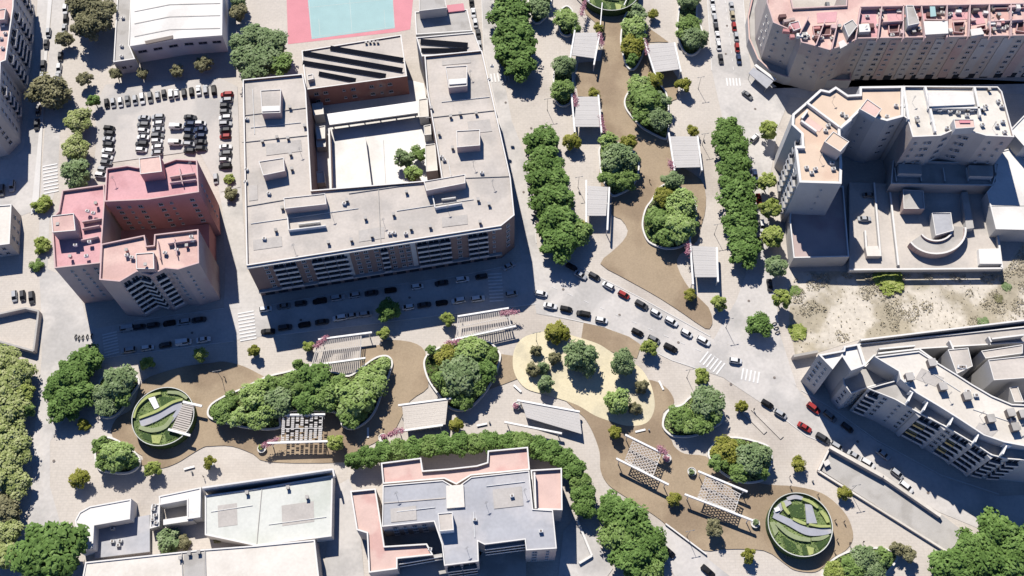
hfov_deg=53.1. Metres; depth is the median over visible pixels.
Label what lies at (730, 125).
tree
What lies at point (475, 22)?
parked car
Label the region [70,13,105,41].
tree
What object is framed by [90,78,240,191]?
car park
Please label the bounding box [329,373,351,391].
tree
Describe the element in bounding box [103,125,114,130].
parked car
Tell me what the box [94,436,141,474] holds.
planting bed
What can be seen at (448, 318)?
potted tree
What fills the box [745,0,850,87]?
shop podium
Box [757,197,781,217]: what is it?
tree
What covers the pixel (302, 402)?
tree
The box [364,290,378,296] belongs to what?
parked car
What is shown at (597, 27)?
potted tree
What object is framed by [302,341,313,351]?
potted tree
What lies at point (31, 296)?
parked car
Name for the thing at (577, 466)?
tree
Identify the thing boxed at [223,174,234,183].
shrub
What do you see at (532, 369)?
shrub
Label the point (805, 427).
parked car
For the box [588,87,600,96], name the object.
potted tree
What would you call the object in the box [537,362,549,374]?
shrub
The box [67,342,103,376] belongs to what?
tree
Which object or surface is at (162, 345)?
parked car
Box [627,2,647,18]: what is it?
tree
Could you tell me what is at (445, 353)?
tree
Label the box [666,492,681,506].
potted tree
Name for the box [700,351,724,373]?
crosswalk markings
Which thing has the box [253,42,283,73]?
tree
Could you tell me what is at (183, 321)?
parked car
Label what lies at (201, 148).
parked car
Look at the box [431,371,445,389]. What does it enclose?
tree
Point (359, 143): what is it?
courtyard terrace
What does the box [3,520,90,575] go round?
tree
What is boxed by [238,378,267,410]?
tree
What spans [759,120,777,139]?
tree
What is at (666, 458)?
flower pot
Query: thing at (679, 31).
tree
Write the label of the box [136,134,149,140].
parked car
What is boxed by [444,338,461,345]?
flowering climber
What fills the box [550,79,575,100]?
tree
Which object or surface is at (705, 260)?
pergola
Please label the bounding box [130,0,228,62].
sports hall
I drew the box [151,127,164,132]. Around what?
parked car
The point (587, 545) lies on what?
wall
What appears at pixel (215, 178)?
parked car
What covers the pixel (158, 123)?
parked car
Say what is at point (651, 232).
groundcover
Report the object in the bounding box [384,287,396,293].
parked car
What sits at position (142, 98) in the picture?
parked car
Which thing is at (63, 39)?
tree
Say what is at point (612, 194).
planting bed
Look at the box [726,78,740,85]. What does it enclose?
crosswalk markings
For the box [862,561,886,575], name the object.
tree
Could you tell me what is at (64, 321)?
road
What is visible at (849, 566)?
tree
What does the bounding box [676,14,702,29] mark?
tree
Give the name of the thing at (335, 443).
potted tree
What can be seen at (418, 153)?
tree
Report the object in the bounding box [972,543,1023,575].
tree
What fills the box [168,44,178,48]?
window
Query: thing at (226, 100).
parked car
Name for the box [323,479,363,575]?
driveway
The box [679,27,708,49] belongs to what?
tree
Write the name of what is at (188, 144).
parked car
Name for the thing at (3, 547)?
tree
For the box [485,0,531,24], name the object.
tree
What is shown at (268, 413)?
tree
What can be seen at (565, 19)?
tree
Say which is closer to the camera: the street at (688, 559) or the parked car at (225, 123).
the street at (688, 559)
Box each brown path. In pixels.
[111,340,427,467]
[489,354,516,389]
[567,380,852,571]
[576,7,711,328]
[581,323,640,357]
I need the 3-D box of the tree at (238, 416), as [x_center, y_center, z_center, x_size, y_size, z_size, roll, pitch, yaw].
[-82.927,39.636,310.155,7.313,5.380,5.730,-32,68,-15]
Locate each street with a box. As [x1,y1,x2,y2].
[90,261,534,356]
[219,168,268,308]
[531,253,1023,529]
[659,525,728,575]
[757,69,1023,97]
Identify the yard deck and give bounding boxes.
[95,515,150,558]
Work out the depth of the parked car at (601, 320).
327.26 m
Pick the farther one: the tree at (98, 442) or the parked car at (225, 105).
the parked car at (225, 105)
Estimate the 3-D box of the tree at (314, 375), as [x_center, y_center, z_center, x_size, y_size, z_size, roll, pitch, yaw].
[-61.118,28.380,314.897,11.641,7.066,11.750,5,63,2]
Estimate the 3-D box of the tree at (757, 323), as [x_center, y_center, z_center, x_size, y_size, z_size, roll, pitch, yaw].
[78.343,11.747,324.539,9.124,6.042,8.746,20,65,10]
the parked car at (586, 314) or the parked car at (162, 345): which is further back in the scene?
the parked car at (586, 314)
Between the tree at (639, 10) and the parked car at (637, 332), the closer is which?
the parked car at (637, 332)
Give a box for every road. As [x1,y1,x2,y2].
[0,0,47,215]
[29,0,92,525]
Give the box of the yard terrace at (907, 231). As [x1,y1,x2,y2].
[847,182,1002,272]
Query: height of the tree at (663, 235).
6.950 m
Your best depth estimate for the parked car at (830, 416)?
312.52 m
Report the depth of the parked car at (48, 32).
380.36 m
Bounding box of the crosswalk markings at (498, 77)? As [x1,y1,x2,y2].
[490,73,508,81]
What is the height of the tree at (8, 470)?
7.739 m
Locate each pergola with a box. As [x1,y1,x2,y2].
[267,413,327,446]
[310,331,371,365]
[397,397,451,434]
[452,307,515,339]
[504,399,581,435]
[570,30,599,70]
[571,93,601,136]
[585,180,609,234]
[616,434,668,486]
[644,38,681,78]
[667,132,702,175]
[684,470,753,522]
[688,236,718,286]
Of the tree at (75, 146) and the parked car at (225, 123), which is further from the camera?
the parked car at (225, 123)
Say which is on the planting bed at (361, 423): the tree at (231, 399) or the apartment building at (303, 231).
the tree at (231, 399)
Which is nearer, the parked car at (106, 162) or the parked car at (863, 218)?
the parked car at (863, 218)
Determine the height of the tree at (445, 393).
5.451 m
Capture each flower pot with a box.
[257,444,265,452]
[378,433,386,440]
[512,401,520,409]
[662,454,670,461]
[687,467,695,475]
[751,519,759,527]
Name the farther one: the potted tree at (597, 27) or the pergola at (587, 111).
the potted tree at (597, 27)
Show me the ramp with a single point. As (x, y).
(889, 498)
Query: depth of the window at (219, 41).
372.87 m
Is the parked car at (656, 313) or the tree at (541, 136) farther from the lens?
the tree at (541, 136)
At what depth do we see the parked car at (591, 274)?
334.38 m
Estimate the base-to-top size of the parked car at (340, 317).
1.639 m
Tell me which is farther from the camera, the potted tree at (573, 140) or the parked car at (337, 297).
the potted tree at (573, 140)
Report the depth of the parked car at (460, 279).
333.75 m
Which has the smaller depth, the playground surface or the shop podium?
the playground surface
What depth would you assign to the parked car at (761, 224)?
342.74 m
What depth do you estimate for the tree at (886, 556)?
289.56 m
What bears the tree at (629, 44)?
on the planting bed at (625, 58)
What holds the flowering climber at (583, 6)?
on the ground at (532, 106)
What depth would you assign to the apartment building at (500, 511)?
287.40 m
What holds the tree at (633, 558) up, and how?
on the ground at (532, 106)
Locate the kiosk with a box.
[150,503,162,530]
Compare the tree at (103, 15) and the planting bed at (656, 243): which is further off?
the tree at (103, 15)
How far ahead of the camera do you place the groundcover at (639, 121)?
363.74 m
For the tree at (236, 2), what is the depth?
381.94 m
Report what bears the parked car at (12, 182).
on the road at (19, 168)
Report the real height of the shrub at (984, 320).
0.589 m
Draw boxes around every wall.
[0,307,41,353]
[576,520,592,564]
[665,523,706,554]
[742,411,766,433]
[751,407,783,438]
[791,350,817,360]
[857,319,1023,343]
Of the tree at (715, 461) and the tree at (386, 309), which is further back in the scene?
the tree at (386, 309)
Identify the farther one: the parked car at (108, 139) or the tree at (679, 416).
the parked car at (108, 139)
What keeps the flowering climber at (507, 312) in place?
on the ground at (532, 106)
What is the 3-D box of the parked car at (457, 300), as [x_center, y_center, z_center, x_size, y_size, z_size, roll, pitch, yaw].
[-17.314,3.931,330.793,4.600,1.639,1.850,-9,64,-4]
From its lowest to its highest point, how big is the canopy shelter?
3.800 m
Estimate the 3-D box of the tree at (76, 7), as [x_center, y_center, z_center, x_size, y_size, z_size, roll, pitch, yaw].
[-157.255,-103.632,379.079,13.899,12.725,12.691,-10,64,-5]
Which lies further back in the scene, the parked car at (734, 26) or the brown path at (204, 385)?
the parked car at (734, 26)
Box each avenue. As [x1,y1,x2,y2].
[482,0,539,290]
[708,0,795,384]
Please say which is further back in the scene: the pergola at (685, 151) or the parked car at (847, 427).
the pergola at (685, 151)
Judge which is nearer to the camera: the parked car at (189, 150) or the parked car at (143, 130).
the parked car at (189, 150)
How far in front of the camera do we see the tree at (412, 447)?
303.65 m
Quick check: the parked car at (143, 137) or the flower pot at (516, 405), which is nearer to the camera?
the flower pot at (516, 405)
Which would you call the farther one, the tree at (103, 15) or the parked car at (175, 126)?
the tree at (103, 15)
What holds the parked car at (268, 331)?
on the street at (221, 325)
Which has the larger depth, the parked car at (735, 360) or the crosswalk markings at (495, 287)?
the crosswalk markings at (495, 287)
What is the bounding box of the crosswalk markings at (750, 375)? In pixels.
[741,368,759,382]
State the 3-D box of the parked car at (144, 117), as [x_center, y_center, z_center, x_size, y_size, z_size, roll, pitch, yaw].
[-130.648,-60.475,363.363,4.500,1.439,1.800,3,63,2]
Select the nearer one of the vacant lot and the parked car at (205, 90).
the vacant lot
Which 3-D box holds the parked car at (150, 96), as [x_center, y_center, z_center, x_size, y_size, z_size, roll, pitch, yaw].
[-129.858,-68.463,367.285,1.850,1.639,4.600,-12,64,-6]
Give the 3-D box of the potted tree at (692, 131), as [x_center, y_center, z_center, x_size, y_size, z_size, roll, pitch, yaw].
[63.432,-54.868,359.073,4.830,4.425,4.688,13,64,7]
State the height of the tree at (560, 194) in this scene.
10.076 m
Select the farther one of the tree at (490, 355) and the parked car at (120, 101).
the parked car at (120, 101)
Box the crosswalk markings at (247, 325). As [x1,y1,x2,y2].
[238,310,256,340]
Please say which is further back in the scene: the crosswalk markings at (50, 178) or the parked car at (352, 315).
the crosswalk markings at (50, 178)
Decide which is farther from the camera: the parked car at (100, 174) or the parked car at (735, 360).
the parked car at (100, 174)
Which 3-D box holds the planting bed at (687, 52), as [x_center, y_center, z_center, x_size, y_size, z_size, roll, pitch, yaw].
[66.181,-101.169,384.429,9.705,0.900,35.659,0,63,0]
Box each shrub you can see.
[28,258,44,271]
[30,194,52,213]
[34,236,51,254]
[77,418,91,430]
[156,527,181,553]
[177,534,191,550]
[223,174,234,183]
[224,186,237,200]
[525,360,540,376]
[530,345,541,356]
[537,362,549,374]
[548,352,561,365]
[628,401,642,414]
[634,379,649,393]
[788,323,806,340]
[789,285,801,296]
[872,272,903,295]
[977,317,988,324]
[993,293,1002,303]
[1001,282,1011,291]
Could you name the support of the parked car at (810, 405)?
on the street at (945, 496)
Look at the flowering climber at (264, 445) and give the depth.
306.18 m
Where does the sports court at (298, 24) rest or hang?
on the ground at (532, 106)
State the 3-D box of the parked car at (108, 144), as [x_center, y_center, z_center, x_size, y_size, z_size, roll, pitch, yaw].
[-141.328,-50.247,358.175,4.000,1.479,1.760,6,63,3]
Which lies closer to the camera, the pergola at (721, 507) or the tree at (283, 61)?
the pergola at (721, 507)
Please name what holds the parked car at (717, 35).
on the avenue at (769, 104)
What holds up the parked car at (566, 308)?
on the street at (945, 496)
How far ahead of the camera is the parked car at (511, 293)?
331.47 m
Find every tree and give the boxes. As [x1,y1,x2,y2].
[0,343,21,369]
[0,358,38,389]
[0,370,18,397]
[0,389,31,424]
[0,414,28,450]
[0,435,31,467]
[0,452,23,490]
[0,490,20,522]
[0,517,24,543]
[0,542,16,569]
[1,470,32,500]
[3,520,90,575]
[5,504,22,522]
[16,383,35,399]
[18,401,35,417]
[23,71,72,109]
[42,373,63,402]
[46,398,78,423]
[50,358,92,385]
[54,30,74,46]
[55,379,93,410]
[60,158,90,188]
[61,131,90,159]
[63,107,92,133]
[65,0,101,21]
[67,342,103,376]
[68,468,90,488]
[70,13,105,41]
[75,71,93,85]
[76,0,113,30]
[85,94,100,106]
[91,383,104,399]
[91,435,109,453]
[94,395,120,416]
[94,456,106,471]
[97,363,138,398]
[98,0,117,22]
[98,441,135,473]
[108,68,122,79]
[114,391,131,406]
[125,456,139,468]
[136,66,148,79]
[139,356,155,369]
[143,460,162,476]
[169,63,183,77]
[192,347,208,362]
[194,55,213,72]
[203,455,216,469]
[210,398,231,425]
[222,389,239,408]
[226,405,246,427]
[228,3,247,21]
[228,33,254,49]
[229,44,257,72]
[230,0,246,6]
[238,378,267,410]
[240,23,269,46]
[241,62,270,80]
[246,409,270,430]
[247,344,259,355]
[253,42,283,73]
[256,28,288,51]
[257,404,278,420]
[262,374,283,392]
[263,386,292,418]
[267,52,292,75]
[279,367,304,398]
[291,391,316,415]
[292,359,303,369]
[297,362,331,394]
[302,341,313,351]
[312,383,338,412]
[326,434,343,450]
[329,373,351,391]
[334,376,375,416]
[336,408,366,429]
[344,451,361,469]
[354,365,388,396]
[355,444,377,468]
[372,356,390,374]
[372,439,393,463]
[375,296,400,322]
[376,326,389,339]
[389,438,405,460]
[394,148,415,167]
[403,165,422,181]
[403,435,425,459]
[410,144,425,161]
[418,434,442,457]
[425,345,435,354]
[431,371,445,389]
[433,343,457,367]
[434,431,452,455]
[438,354,481,395]
[440,312,454,326]
[441,385,457,397]
[449,417,464,431]
[450,431,468,457]
[451,391,475,411]
[454,334,488,362]
[467,432,487,454]
[472,379,487,396]
[474,357,497,384]
[481,429,499,453]
[483,347,498,360]
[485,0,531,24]
[490,15,537,46]
[493,35,536,72]
[496,431,516,449]
[503,53,537,83]
[512,431,533,456]
[522,122,559,154]
[522,145,564,171]
[524,163,569,195]
[527,0,550,18]
[527,182,574,218]
[529,434,547,459]
[534,202,582,238]
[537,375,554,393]
[537,438,564,465]
[539,223,583,265]
[544,319,570,345]
[550,55,575,76]
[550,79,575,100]
[552,8,579,29]
[552,447,576,473]
[561,457,587,479]
[562,132,581,150]
[562,339,598,378]
[563,219,593,245]
[568,22,580,33]
[568,472,593,490]
[570,483,595,504]
[570,497,596,519]
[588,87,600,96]
[593,21,603,32]
[596,489,623,525]
[596,521,633,554]
[597,131,619,149]
[597,167,620,186]
[600,143,640,172]
[603,387,631,414]
[607,538,655,575]
[608,425,621,438]
[608,497,649,537]
[610,347,635,376]
[614,169,639,190]
[620,14,647,35]
[620,33,644,56]
[620,134,637,148]
[625,53,637,65]
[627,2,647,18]
[627,74,650,94]
[629,84,664,115]
[632,107,651,125]
[632,520,666,556]
[633,33,646,41]
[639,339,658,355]
[639,558,664,575]
[644,206,669,233]
[647,72,663,87]
[647,104,672,131]
[648,8,658,19]
[652,542,668,562]
[653,186,674,207]
[653,228,676,246]
[657,91,672,109]
[660,170,684,188]
[661,213,695,245]
[665,188,698,217]
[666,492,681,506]
[668,404,692,430]
[674,77,691,92]
[675,28,683,38]
[676,0,700,9]
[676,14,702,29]
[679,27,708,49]
[682,419,692,433]
[684,288,696,300]
[686,124,699,135]
[688,216,699,227]
[690,384,725,420]
[690,412,713,435]
[695,368,709,384]
[706,518,722,536]
[707,411,722,426]
[707,453,728,471]
[709,434,737,463]
[710,130,751,159]
[710,295,726,311]
[711,116,744,139]
[714,183,757,211]
[715,148,753,174]
[717,165,759,194]
[721,200,758,226]
[723,219,758,244]
[726,235,762,269]
[728,461,748,483]
[734,400,748,411]
[736,442,772,475]
[740,548,755,564]
[745,310,773,337]
[755,466,769,480]
[757,172,776,190]
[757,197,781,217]
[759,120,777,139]
[759,225,783,247]
[765,255,788,276]
[771,289,791,308]
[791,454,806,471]
[822,560,844,575]
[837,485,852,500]
[840,556,865,575]
[850,545,881,570]
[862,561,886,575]
[875,546,892,566]
[888,541,905,556]
[902,545,916,563]
[927,547,975,575]
[947,526,992,568]
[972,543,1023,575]
[976,506,1020,552]
[999,524,1023,561]
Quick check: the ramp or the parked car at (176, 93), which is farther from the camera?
the parked car at (176, 93)
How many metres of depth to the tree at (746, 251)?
332.33 m
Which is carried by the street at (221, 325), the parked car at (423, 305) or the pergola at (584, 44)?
the parked car at (423, 305)
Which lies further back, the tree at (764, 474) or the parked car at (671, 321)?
the parked car at (671, 321)
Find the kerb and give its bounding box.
[104,0,998,493]
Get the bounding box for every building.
[0,0,33,156]
[75,499,136,555]
[113,0,138,73]
[159,487,205,527]
[202,468,336,545]
[242,50,514,295]
[302,35,409,105]
[350,447,562,575]
[415,0,471,36]
[416,32,480,86]
[755,0,1023,91]
[774,86,1013,266]
[801,326,1023,482]
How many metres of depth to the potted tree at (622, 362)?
315.02 m
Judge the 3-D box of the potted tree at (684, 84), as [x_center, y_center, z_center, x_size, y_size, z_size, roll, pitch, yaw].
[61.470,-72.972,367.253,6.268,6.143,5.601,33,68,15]
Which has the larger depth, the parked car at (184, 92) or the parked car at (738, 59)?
the parked car at (738, 59)
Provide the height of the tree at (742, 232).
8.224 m
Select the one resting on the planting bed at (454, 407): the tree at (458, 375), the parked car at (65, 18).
the tree at (458, 375)
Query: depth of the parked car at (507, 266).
336.15 m
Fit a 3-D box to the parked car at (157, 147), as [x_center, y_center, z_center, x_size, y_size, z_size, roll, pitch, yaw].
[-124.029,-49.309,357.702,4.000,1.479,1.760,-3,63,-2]
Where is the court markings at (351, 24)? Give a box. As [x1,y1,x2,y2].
[308,0,393,36]
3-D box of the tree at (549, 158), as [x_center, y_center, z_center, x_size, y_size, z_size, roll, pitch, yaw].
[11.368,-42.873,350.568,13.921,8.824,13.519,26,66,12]
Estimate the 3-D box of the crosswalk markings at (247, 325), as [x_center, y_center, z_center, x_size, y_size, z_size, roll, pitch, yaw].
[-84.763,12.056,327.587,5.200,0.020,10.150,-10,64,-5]
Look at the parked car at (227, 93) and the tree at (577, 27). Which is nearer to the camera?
the parked car at (227, 93)
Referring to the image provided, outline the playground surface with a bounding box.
[513,331,654,425]
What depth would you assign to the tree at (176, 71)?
368.50 m
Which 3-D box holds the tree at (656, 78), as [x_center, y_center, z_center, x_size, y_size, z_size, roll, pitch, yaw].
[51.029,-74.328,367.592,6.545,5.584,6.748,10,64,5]
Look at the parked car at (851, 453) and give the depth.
307.05 m
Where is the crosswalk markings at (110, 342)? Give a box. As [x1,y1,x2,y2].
[102,331,118,355]
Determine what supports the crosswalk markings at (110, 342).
on the street at (221, 325)
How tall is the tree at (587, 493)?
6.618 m
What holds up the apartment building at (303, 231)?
on the ground at (532, 106)
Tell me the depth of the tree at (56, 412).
309.19 m
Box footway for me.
[31,0,51,213]
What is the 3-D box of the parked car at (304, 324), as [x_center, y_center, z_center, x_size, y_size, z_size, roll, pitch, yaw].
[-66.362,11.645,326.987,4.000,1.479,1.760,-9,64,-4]
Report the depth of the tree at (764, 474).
301.05 m
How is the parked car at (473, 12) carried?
on the ground at (532, 106)
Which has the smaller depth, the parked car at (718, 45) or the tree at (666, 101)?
the tree at (666, 101)
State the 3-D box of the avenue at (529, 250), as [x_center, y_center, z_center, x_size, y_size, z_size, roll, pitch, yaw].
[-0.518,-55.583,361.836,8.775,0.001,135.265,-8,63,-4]
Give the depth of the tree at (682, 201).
340.64 m
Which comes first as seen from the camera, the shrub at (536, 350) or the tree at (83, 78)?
the shrub at (536, 350)
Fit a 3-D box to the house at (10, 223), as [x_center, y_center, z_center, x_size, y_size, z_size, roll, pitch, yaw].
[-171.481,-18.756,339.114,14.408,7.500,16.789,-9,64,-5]
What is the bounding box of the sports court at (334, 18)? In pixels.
[308,0,394,38]
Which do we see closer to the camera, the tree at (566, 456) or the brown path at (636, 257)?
the tree at (566, 456)
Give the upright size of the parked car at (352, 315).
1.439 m
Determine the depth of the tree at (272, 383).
313.04 m
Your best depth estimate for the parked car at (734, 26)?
381.53 m
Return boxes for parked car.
[0,184,5,195]
[9,179,15,191]
[11,290,17,301]
[19,290,25,301]
[28,291,34,304]
[34,119,39,130]
[35,106,41,115]
[40,60,46,70]
[43,39,49,48]
[46,28,51,36]
[56,63,61,71]
[58,52,63,61]
[62,4,68,13]
[62,24,67,32]
[63,14,68,23]
[94,171,105,178]
[97,166,107,171]
[100,159,111,165]
[101,148,114,153]
[101,154,112,160]
[102,136,115,141]
[102,142,113,147]
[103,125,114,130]
[103,130,114,136]
[104,98,109,108]
[110,98,115,107]
[118,97,123,106]
[118,323,132,331]
[121,346,135,353]
[125,95,130,105]
[132,95,137,104]
[133,324,145,330]
[135,141,148,146]
[135,147,147,152]
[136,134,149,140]
[137,115,150,120]
[137,121,149,127]
[137,128,149,133]
[139,93,145,103]
[141,344,153,351]
[147,91,152,102]
[147,322,159,328]
[151,113,164,119]
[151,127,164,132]
[151,132,163,138]
[151,138,162,143]
[151,144,162,149]
[151,150,162,155]
[152,120,163,126]
[155,91,160,99]
[159,341,171,348]
[161,89,166,98]
[163,320,175,326]
[168,89,173,99]
[168,123,183,129]
[168,139,182,145]
[174,89,179,98]
[175,338,191,345]
[176,318,190,325]
[181,88,186,97]
[183,128,194,133]
[183,134,194,139]
[183,141,194,146]
[183,148,194,153]
[184,114,196,119]
[184,121,194,126]
[189,87,194,96]
[192,316,206,323]
[194,121,205,125]
[194,139,206,144]
[195,127,207,131]
[195,133,205,138]
[195,146,206,151]
[196,85,201,95]
[196,336,210,342]
[203,85,208,95]
[211,85,216,95]
[213,173,218,183]
[218,163,231,169]
[219,114,231,120]
[219,121,231,126]
[219,127,230,132]
[219,133,230,139]
[219,144,231,149]
[219,150,231,156]
[219,157,230,162]
[220,91,233,96]
[220,97,232,102]
[220,103,230,108]
[220,109,230,114]
[259,306,271,312]
[261,328,274,334]
[276,303,290,309]
[278,324,292,330]
[295,300,306,306]
[298,321,310,327]
[312,297,326,304]
[315,319,328,325]
[330,294,344,301]
[332,314,346,321]
[346,312,358,318]
[348,292,359,298]
[359,311,371,317]
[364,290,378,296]
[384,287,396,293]
[402,304,413,310]
[411,283,423,289]
[417,302,430,308]
[434,280,448,286]
[435,300,447,305]
[451,297,465,303]
[455,276,468,282]
[469,0,473,6]
[471,8,475,17]
[471,295,484,302]
[473,18,477,27]
[475,29,480,38]
[475,273,487,279]
[502,261,515,270]
[506,290,517,296]
[535,290,547,296]
[543,302,557,309]
[560,305,572,312]
[565,262,577,270]
[573,270,586,279]
[576,310,590,317]
[588,271,600,280]
[595,316,607,323]
[602,281,614,290]
[617,290,629,298]
[631,327,643,336]
[634,299,648,309]
[647,334,659,343]
[649,308,661,317]
[663,342,677,352]
[664,316,678,326]
[667,547,675,558]
[680,328,692,337]
[696,335,710,345]
[700,564,714,575]
[709,0,714,5]
[710,6,715,14]
[712,15,717,23]
[713,23,718,31]
[714,31,719,40]
[716,41,720,49]
[718,54,723,63]
[728,1,733,10]
[729,357,741,363]
[730,11,734,19]
[731,22,736,30]
[733,32,738,40]
[734,43,739,51]
[736,54,741,63]
[741,90,752,99]
[749,133,758,141]
[752,169,757,179]
[755,193,761,203]
[758,219,764,231]
[761,398,773,408]
[766,279,772,291]
[774,408,786,418]
[797,421,811,432]
[806,401,820,413]
[815,432,830,443]
[822,410,837,422]
[830,441,843,450]
[840,422,853,433]
[847,450,861,460]
[857,216,870,221]
[860,457,875,468]
[862,192,873,197]
[875,448,890,460]
[890,467,903,478]
[898,480,913,493]
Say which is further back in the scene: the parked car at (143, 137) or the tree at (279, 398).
the parked car at (143, 137)
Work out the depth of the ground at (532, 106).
326.67 m
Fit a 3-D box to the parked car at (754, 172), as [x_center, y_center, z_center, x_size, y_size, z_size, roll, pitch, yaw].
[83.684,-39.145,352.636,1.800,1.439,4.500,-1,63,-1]
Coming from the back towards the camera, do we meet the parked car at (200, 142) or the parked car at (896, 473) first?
the parked car at (200, 142)
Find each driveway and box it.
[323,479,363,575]
[558,516,612,575]
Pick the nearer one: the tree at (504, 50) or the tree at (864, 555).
the tree at (864, 555)
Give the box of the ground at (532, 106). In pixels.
[0,0,1023,575]
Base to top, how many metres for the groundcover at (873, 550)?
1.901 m
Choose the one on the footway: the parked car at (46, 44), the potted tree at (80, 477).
the parked car at (46, 44)
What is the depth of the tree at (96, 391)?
311.84 m
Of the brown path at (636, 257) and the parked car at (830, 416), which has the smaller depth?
the parked car at (830, 416)
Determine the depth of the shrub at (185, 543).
294.55 m
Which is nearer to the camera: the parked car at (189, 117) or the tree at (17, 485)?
the tree at (17, 485)
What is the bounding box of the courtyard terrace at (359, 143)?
[312,80,439,188]
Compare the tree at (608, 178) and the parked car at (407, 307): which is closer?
the parked car at (407, 307)
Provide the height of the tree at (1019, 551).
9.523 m
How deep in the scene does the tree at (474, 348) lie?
317.23 m
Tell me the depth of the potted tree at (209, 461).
303.86 m
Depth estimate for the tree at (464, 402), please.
311.18 m
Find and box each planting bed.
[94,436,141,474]
[98,375,140,418]
[207,355,392,430]
[423,339,500,411]
[527,0,551,24]
[553,71,573,107]
[558,5,573,37]
[598,142,639,196]
[620,10,645,70]
[624,82,668,139]
[641,183,696,249]
[662,396,723,437]
[676,5,702,56]
[707,436,772,483]
[821,547,897,575]
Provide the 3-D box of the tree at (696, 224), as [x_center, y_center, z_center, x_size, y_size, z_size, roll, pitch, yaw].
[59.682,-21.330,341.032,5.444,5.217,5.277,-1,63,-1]
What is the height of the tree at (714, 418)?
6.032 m
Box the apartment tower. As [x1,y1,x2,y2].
[51,156,220,316]
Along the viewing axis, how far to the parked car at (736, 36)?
379.34 m
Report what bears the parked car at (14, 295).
on the ground at (532, 106)
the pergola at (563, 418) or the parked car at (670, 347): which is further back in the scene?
the parked car at (670, 347)
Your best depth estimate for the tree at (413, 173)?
342.81 m
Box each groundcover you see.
[96,377,136,415]
[210,357,388,427]
[425,343,498,407]
[555,74,571,104]
[600,142,637,192]
[622,8,641,68]
[626,87,666,135]
[644,186,694,246]
[665,398,693,435]
[680,7,700,52]
[710,439,768,480]
[837,549,896,569]
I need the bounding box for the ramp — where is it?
[817,446,960,550]
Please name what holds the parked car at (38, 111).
on the footway
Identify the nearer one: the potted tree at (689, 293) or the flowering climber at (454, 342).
the flowering climber at (454, 342)
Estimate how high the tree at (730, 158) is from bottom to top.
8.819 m
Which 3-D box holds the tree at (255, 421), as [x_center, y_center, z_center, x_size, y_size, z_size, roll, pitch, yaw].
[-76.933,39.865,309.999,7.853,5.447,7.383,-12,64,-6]
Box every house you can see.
[0,204,20,256]
[980,149,1023,241]
[1006,116,1023,157]
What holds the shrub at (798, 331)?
on the vacant lot
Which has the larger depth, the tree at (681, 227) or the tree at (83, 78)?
the tree at (83, 78)
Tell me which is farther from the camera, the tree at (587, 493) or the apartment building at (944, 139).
the apartment building at (944, 139)
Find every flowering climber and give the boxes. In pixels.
[261,437,280,448]
[312,334,329,348]
[386,427,405,438]
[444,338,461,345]
[500,309,519,315]
[572,91,578,106]
[579,0,586,16]
[597,32,604,46]
[598,115,606,132]
[643,38,648,54]
[657,444,667,455]
[667,158,675,170]
[684,239,691,257]
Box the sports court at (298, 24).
[287,0,412,43]
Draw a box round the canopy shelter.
[748,64,776,91]
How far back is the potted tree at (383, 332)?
322.80 m
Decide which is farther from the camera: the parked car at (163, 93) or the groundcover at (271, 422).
the parked car at (163, 93)
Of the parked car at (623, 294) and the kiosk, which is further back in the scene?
the parked car at (623, 294)
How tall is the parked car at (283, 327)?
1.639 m
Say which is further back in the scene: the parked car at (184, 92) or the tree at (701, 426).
the parked car at (184, 92)
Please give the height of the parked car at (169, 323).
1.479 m
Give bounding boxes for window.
[138,49,147,53]
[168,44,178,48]
[212,40,221,43]
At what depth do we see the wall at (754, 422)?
312.76 m
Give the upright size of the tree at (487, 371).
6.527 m
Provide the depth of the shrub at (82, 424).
311.13 m
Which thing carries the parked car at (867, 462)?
on the street at (945, 496)
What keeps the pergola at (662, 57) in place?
on the ground at (532, 106)
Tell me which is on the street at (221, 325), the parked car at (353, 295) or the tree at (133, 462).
the parked car at (353, 295)
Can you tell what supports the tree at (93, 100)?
on the ground at (532, 106)
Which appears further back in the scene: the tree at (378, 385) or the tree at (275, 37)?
the tree at (275, 37)
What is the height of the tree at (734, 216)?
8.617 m
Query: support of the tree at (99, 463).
on the planting bed at (126, 471)
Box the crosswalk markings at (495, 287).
[488,273,503,301]
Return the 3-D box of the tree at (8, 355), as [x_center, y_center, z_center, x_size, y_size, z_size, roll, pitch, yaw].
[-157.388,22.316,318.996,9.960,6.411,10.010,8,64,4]
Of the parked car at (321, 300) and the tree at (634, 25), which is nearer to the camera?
the parked car at (321, 300)
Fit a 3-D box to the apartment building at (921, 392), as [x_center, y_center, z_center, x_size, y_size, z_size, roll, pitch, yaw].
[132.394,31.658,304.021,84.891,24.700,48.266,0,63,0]
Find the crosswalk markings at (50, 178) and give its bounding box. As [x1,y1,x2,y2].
[43,163,58,193]
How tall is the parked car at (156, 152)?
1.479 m
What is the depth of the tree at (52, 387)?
311.92 m
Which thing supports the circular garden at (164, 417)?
on the ground at (532, 106)
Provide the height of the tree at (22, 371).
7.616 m
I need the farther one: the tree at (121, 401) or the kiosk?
the tree at (121, 401)
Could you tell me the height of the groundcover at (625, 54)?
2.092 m
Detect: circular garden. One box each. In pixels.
[131,387,202,448]
[582,0,638,24]
[765,492,832,558]
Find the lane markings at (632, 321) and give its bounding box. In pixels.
[553,2,733,357]
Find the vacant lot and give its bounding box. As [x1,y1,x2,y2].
[789,242,1023,353]
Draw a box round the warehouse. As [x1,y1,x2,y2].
[83,540,322,575]

